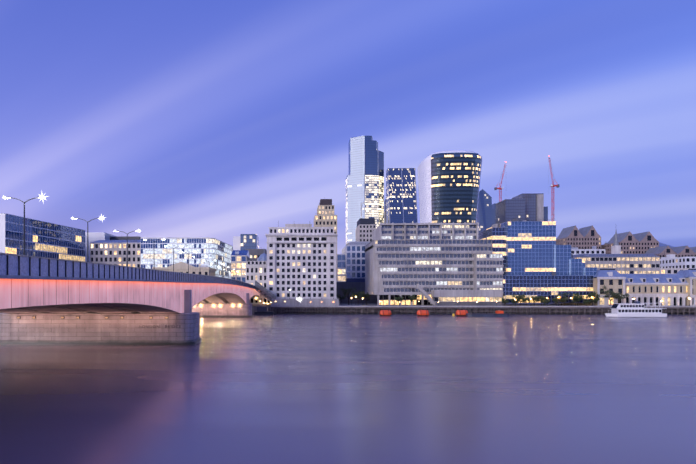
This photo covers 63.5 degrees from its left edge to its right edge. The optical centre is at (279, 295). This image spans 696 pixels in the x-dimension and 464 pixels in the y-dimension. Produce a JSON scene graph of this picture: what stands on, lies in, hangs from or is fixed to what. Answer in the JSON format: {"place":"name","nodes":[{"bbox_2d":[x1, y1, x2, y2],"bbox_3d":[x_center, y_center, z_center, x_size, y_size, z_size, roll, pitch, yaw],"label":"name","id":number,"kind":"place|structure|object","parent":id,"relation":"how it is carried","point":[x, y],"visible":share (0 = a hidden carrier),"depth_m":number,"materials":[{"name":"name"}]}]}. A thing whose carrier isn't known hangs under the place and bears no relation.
{"place":"outdoors","nodes":[
{"label":"outdoors","id":0,"kind":"place"},
{"bbox_2d":[85,232,140,267],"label":"thames street blocks","id":1,"kind":"structure","parent":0,"point":[105,248],"depth_m":312.47,"materials":[{"name":"stone"}]},
{"bbox_2d":[152,262,215,302],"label":"building roof","id":2,"kind":"structure","parent":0,"point":[181,267],"depth_m":262.54,"materials":[{"name":"grey metal"}]},
{"bbox_2d":[0,314,695,463],"bbox_3d":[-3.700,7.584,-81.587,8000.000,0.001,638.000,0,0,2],"label":"river water","id":3,"kind":"structure","parent":0,"point":[416,389],"depth_m":42.89,"materials":[{"name":"blue liquid"}]},
{"bbox_2d":[0,290,201,344],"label":"bridge pier","id":4,"kind":"structure","parent":3,"relation":"in","point":[71,329],"depth_m":86.22,"materials":[{"name":"stone"}]},
{"bbox_2d":[17,305,214,318],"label":"bridge lights","id":5,"kind":"object","parent":4,"relation":"attached to","point":[78,317],"visible":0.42,"depth_m":86.06,"materials":[{"name":"grey"}]},
{"bbox_2d":[0,279,259,312],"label":"bridge","id":6,"kind":"structure","parent":4,"relation":"on","point":[48,296],"depth_m":65.36,"materials":[{"name":"pink concrete"}]},
{"bbox_2d":[0,252,259,290],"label":"bridge parapet","id":7,"kind":"structure","parent":6,"relation":"on","point":[15,266],"depth_m":46.94,"materials":[{"name":"metal"}]},
{"bbox_2d":[142,325,180,327],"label":"lettering","id":8,"kind":"object","parent":4,"relation":"attached to","point":[165,326],"depth_m":85.86,"materials":[{"name":"black paint"}]},
{"bbox_2d":[192,293,252,316],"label":"bridge pier","id":9,"kind":"structure","parent":3,"relation":"in","point":[217,310],"depth_m":198.04,"materials":[{"name":"stone"}]},
{"bbox_2d":[254,307,273,314],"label":"boat","id":10,"kind":"object","parent":3,"relation":"in","point":[262,311],"visible":0.75,"depth_m":224.59,"materials":[{"name":"grey metal"}]},
{"bbox_2d":[379,309,391,315],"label":"mooring buoy","id":11,"kind":"object","parent":3,"relation":"in","point":[385,312],"visible":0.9,"depth_m":209.57,"materials":[{"name":"red plastic"}]},
{"bbox_2d":[417,309,428,315],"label":"mooring buoy","id":12,"kind":"object","parent":3,"relation":"in","point":[422,312],"visible":0.85,"depth_m":209.16,"materials":[{"name":"red plastic"}]},
{"bbox_2d":[456,309,467,315],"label":"mooring buoy","id":13,"kind":"object","parent":3,"relation":"in","point":[461,312],"visible":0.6,"depth_m":208.74,"materials":[{"name":"red plastic"}]},
{"bbox_2d":[271,306,695,314],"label":"wall","id":14,"kind":"structure","parent":3,"relation":"in","point":[579,308],"depth_m":226.30,"materials":[{"name":"stone"}]},
{"bbox_2d":[466,311,509,316],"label":"work barge","id":15,"kind":"object","parent":3,"relation":"on","point":[496,314],"visible":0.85,"depth_m":205.32,"materials":[{"name":"metal"}]},
{"bbox_2d":[605,301,666,316],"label":"river cruiser","id":16,"kind":"object","parent":3,"relation":"on","point":[636,309],"visible":0.98,"depth_m":199.18,"materials":[{"name":"white metal"}]},
{"bbox_2d":[0,0,695,253],"label":"sky","id":17,"kind":"structure","parent":0,"point":[221,120],"materials":[{"name":"blue"}]},
{"bbox_2d":[252,303,693,313],"bbox_3d":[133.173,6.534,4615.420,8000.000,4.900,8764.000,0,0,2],"label":"bank ground","id":18,"kind":"structure","parent":0,"point":[254,307],"depth_m":234.77,"materials":[{"name":"grey concrete"}]},
{"bbox_2d":[0,213,84,261],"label":"office building","id":19,"kind":"structure","parent":18,"relation":"on","point":[48,240],"depth_m":291.44,"materials":[{"name":"blue glass"}]},
{"bbox_2d":[141,237,232,278],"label":"curved glass office","id":20,"kind":"structure","parent":18,"relation":"on","point":[219,251],"depth_m":291.29,"materials":[{"name":"grey"}]},
{"bbox_2d":[231,250,266,303],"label":"king william street blocks","id":21,"kind":"structure","parent":18,"relation":"on","point":[245,268],"depth_m":275.90,"materials":[{"name":"stone"}]},
{"bbox_2d":[233,234,266,260],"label":"blocks","id":22,"kind":"structure","parent":18,"relation":"on","point":[249,243],"depth_m":560.47,"materials":[{"name":"concrete"}]},
{"bbox_2d":[255,280,275,305],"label":"staircase","id":23,"kind":"structure","parent":18,"relation":"on","point":[264,290],"depth_m":237.71,"materials":[{"name":"concrete"}]},
{"bbox_2d":[265,224,338,305],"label":"office building","id":24,"kind":"structure","parent":18,"relation":"on","point":[301,261],"depth_m":244.71,"materials":[{"name":"stone"}]},
{"bbox_2d":[314,197,336,254],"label":"stepped stone tower","id":25,"kind":"structure","parent":18,"relation":"on","point":[325,216],"depth_m":339.06,"materials":[{"name":"beige stone"}]},
{"bbox_2d":[336,294,345,301],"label":"tree","id":26,"kind":"object","parent":18,"relation":"on","point":[340,298],"visible":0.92,"depth_m":265.72,"materials":[{"name":"green plant"}]},
{"bbox_2d":[340,288,356,304],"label":"tree","id":27,"kind":"object","parent":18,"relation":"on","point":[345,290],"visible":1,"depth_m":259.86,"materials":[{"name":"green plant"}]},
{"bbox_2d":[336,239,376,303],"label":"building","id":28,"kind":"structure","parent":18,"relation":"on","point":[350,266],"depth_m":298.32,"materials":[{"name":"pale stone"},{"name":"blue glass"},{"name":"roofing felt"}]},
{"bbox_2d":[352,291,364,299],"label":"tree","id":29,"kind":"object","parent":18,"relation":"on","point":[358,295],"visible":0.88,"depth_m":255.93,"materials":[{"name":"green plant"}]},
{"bbox_2d":[346,136,383,243],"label":"skyscraper","id":30,"kind":"structure","parent":18,"relation":"on","point":[365,180],"depth_m":940.16,"materials":[{"name":"blue glass"}]},
{"bbox_2d":[356,200,375,241],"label":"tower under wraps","id":31,"kind":"structure","parent":18,"relation":"on","point":[365,228],"depth_m":417.90,"materials":[{"name":"stone"}]},
{"bbox_2d":[362,292,370,304],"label":"tree","id":32,"kind":"object","parent":18,"relation":"on","point":[366,295],"visible":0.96,"depth_m":263.93,"materials":[{"name":"green plant"}]},
{"bbox_2d":[395,296,403,302],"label":"tree","id":33,"kind":"object","parent":18,"relation":"on","point":[398,298],"visible":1,"depth_m":244.19,"materials":[{"name":"green plant"}]},
{"bbox_2d":[386,168,417,222],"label":"skyscraper","id":34,"kind":"structure","parent":18,"relation":"on","point":[401,200],"depth_m":936.41,"materials":[{"name":"blue glass"}]},
{"bbox_2d":[409,294,419,304],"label":"tree","id":35,"kind":"object","parent":18,"relation":"on","point":[412,297],"visible":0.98,"depth_m":242.99,"materials":[{"name":"green plant"}]},
{"bbox_2d":[365,222,503,305],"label":"office building","id":36,"kind":"structure","parent":18,"relation":"on","point":[444,264],"depth_m":247.79,"materials":[{"name":"concrete"}]},
{"bbox_2d":[384,199,495,224],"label":"distant towers","id":37,"kind":"structure","parent":18,"relation":"on","point":[493,213],"depth_m":1087.70,"materials":[{"name":"blue glass"}]},
{"bbox_2d":[418,150,481,222],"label":"skyscraper","id":38,"kind":"structure","parent":18,"relation":"on","point":[449,183],"depth_m":574.31,"materials":[{"name":"black glass"}]},
{"bbox_2d":[275,290,689,305],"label":"street lights","id":39,"kind":"object","parent":18,"relation":"on","point":[457,301],"visible":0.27,"depth_m":235.21,"materials":[{"name":"grey"}]},
{"bbox_2d":[477,189,491,232],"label":"skyscraper","id":40,"kind":"structure","parent":18,"relation":"on","point":[484,217],"depth_m":896.84,"materials":[{"name":"blue glass"}]},
{"bbox_2d":[494,162,506,200],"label":"tower crane","id":41,"kind":"object","parent":18,"relation":"on","point":[499,188],"visible":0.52,"depth_m":750.17,"materials":[{"name":"red"}]},
{"bbox_2d":[510,298,519,304],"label":"tree","id":42,"kind":"object","parent":18,"relation":"on","point":[513,301],"visible":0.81,"depth_m":237.59,"materials":[{"name":"green plant"}]},
{"bbox_2d":[512,294,524,303],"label":"tree","id":43,"kind":"object","parent":18,"relation":"on","point":[519,296],"visible":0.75,"depth_m":238.73,"materials":[{"name":"green plant"}]},
{"bbox_2d":[496,193,547,223],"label":"office building","id":44,"kind":"structure","parent":18,"relation":"on","point":[531,206],"depth_m":727.76,"materials":[{"name":"grey glass"}]},
{"bbox_2d":[522,297,530,302],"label":"tree","id":45,"kind":"object","parent":18,"relation":"on","point":[524,299],"visible":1,"depth_m":236.54,"materials":[{"name":"green plant"}]},
{"bbox_2d":[530,296,539,305],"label":"tree","id":46,"kind":"object","parent":18,"relation":"on","point":[535,298],"visible":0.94,"depth_m":236.96,"materials":[{"name":"green plant"}]},
{"bbox_2d":[478,212,596,302],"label":"blue glass office","id":47,"kind":"structure","parent":18,"relation":"on","point":[537,261],"depth_m":246.02,"materials":[{"name":"blue glass"}]},
{"bbox_2d":[541,299,549,305],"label":"tree","id":48,"kind":"object","parent":18,"relation":"on","point":[545,301],"visible":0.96,"depth_m":236.06,"materials":[{"name":"green plant"}]},
{"bbox_2d":[548,156,558,220],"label":"tower crane","id":49,"kind":"object","parent":18,"relation":"on","point":[552,186],"visible":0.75,"depth_m":690.26,"materials":[{"name":"red metal"}]},
{"bbox_2d":[552,298,560,305],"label":"tree","id":50,"kind":"object","parent":18,"relation":"on","point":[555,300],"visible":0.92,"depth_m":237.46,"materials":[{"name":"green plant"}]},
{"bbox_2d":[555,293,569,305],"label":"tree","id":51,"kind":"object","parent":18,"relation":"on","point":[563,296],"visible":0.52,"depth_m":237.80,"materials":[{"name":"green plant"}]},
{"bbox_2d":[559,296,568,305],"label":"tree","id":52,"kind":"object","parent":18,"relation":"on","point":[564,300],"visible":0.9,"depth_m":236.02,"materials":[{"name":"green plant"}]},
{"bbox_2d":[571,296,579,305],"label":"tree","id":53,"kind":"object","parent":18,"relation":"on","point":[573,300],"visible":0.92,"depth_m":237.16,"materials":[{"name":"green plant"}]},
{"bbox_2d":[572,293,583,305],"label":"tree","id":54,"kind":"object","parent":18,"relation":"on","point":[580,297],"visible":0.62,"depth_m":237.80,"materials":[{"name":"green plant"}]},
{"bbox_2d":[556,225,600,248],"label":"building","id":55,"kind":"structure","parent":18,"relation":"on","point":[588,237],"depth_m":511.67,"materials":[{"name":"pink stone"}]},
{"bbox_2d":[586,291,599,304],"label":"tree","id":56,"kind":"object","parent":18,"relation":"on","point":[590,295],"visible":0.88,"depth_m":238.41,"materials":[{"name":"green plant"}]},
{"bbox_2d":[600,286,619,305],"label":"tree","id":57,"kind":"object","parent":18,"relation":"on","point":[612,293],"visible":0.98,"depth_m":235.11,"materials":[{"name":"green plant"}]},
{"bbox_2d":[573,248,659,273],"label":"building","id":58,"kind":"structure","parent":18,"relation":"on","point":[635,263],"depth_m":294.42,"materials":[{"name":"concrete"}]},
{"bbox_2d":[571,246,604,254],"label":"white block","id":59,"kind":"structure","parent":58,"relation":"on","point":[576,250],"depth_m":353.92,"materials":[{"name":"silver concrete"}]},
{"bbox_2d":[611,293,629,302],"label":"tree","id":60,"kind":"object","parent":18,"relation":"on","point":[619,297],"visible":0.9,"depth_m":235.29,"materials":[{"name":"green plant"}]},
{"bbox_2d":[553,269,695,305],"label":"building","id":61,"kind":"structure","parent":18,"relation":"on","point":[678,288],"depth_m":239.71,"materials":[{"name":"stone"}]},
{"bbox_2d":[601,231,658,253],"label":"building","id":62,"kind":"structure","parent":18,"relation":"on","point":[637,243],"depth_m":490.60,"materials":[{"name":"pink stone"}]},
{"bbox_2d":[659,242,672,247],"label":"building","id":63,"kind":"structure","parent":18,"relation":"on","point":[661,244],"depth_m":515.00,"materials":[{"name":"blue glass"}]},
{"bbox_2d":[645,246,695,258],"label":"building","id":64,"kind":"structure","parent":18,"relation":"on","point":[683,251],"depth_m":460.37,"materials":[{"name":"pink stone"}]},
{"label":"london bridge","id":65,"kind":"object","parent":18,"relation":"on","visible":0},
{"bbox_2d":[4,197,45,254],"bbox_3d":[-29.652,-6.530,64.631,4.940,9.930,1.800,0,0,2],"label":"street lamp","id":66,"kind":"object","parent":65,"relation":"on","point":[24,221],"visible":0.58,"depth_m":64.56,"materials":[{"name":"dark painted metal"},{"name":"lamp glass"}]},
{"bbox_2d":[71,218,103,261],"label":"street lamp","id":67,"kind":"object","parent":65,"relation":"on","point":[87,235],"visible":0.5,"depth_m":84.25,"materials":[{"name":"metal"}]},
{"bbox_2d":[115,230,137,265],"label":"street lamp","id":68,"kind":"object","parent":65,"relation":"on","point":[127,244],"visible":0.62,"depth_m":103.96,"materials":[{"name":"metal"}]},
{"bbox_2d":[165,246,182,271],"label":"street lamp","id":69,"kind":"object","parent":65,"relation":"on","point":[173,255],"visible":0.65,"depth_m":143.31,"materials":[{"name":"metal"}]},
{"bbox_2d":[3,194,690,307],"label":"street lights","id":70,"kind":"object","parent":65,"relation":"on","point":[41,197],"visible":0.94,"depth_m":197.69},
{"bbox_2d":[611,231,620,253],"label":"church spire","id":71,"kind":"structure","parent":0,"point":[616,248],"depth_m":410.77,"materials":[{"name":"stone"}]},
{"bbox_2d":[660,251,695,273],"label":"white blocks","id":72,"kind":"structure","parent":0,"point":[671,264],"depth_m":325.09,"materials":[{"name":"silver concrete"}]}
]}

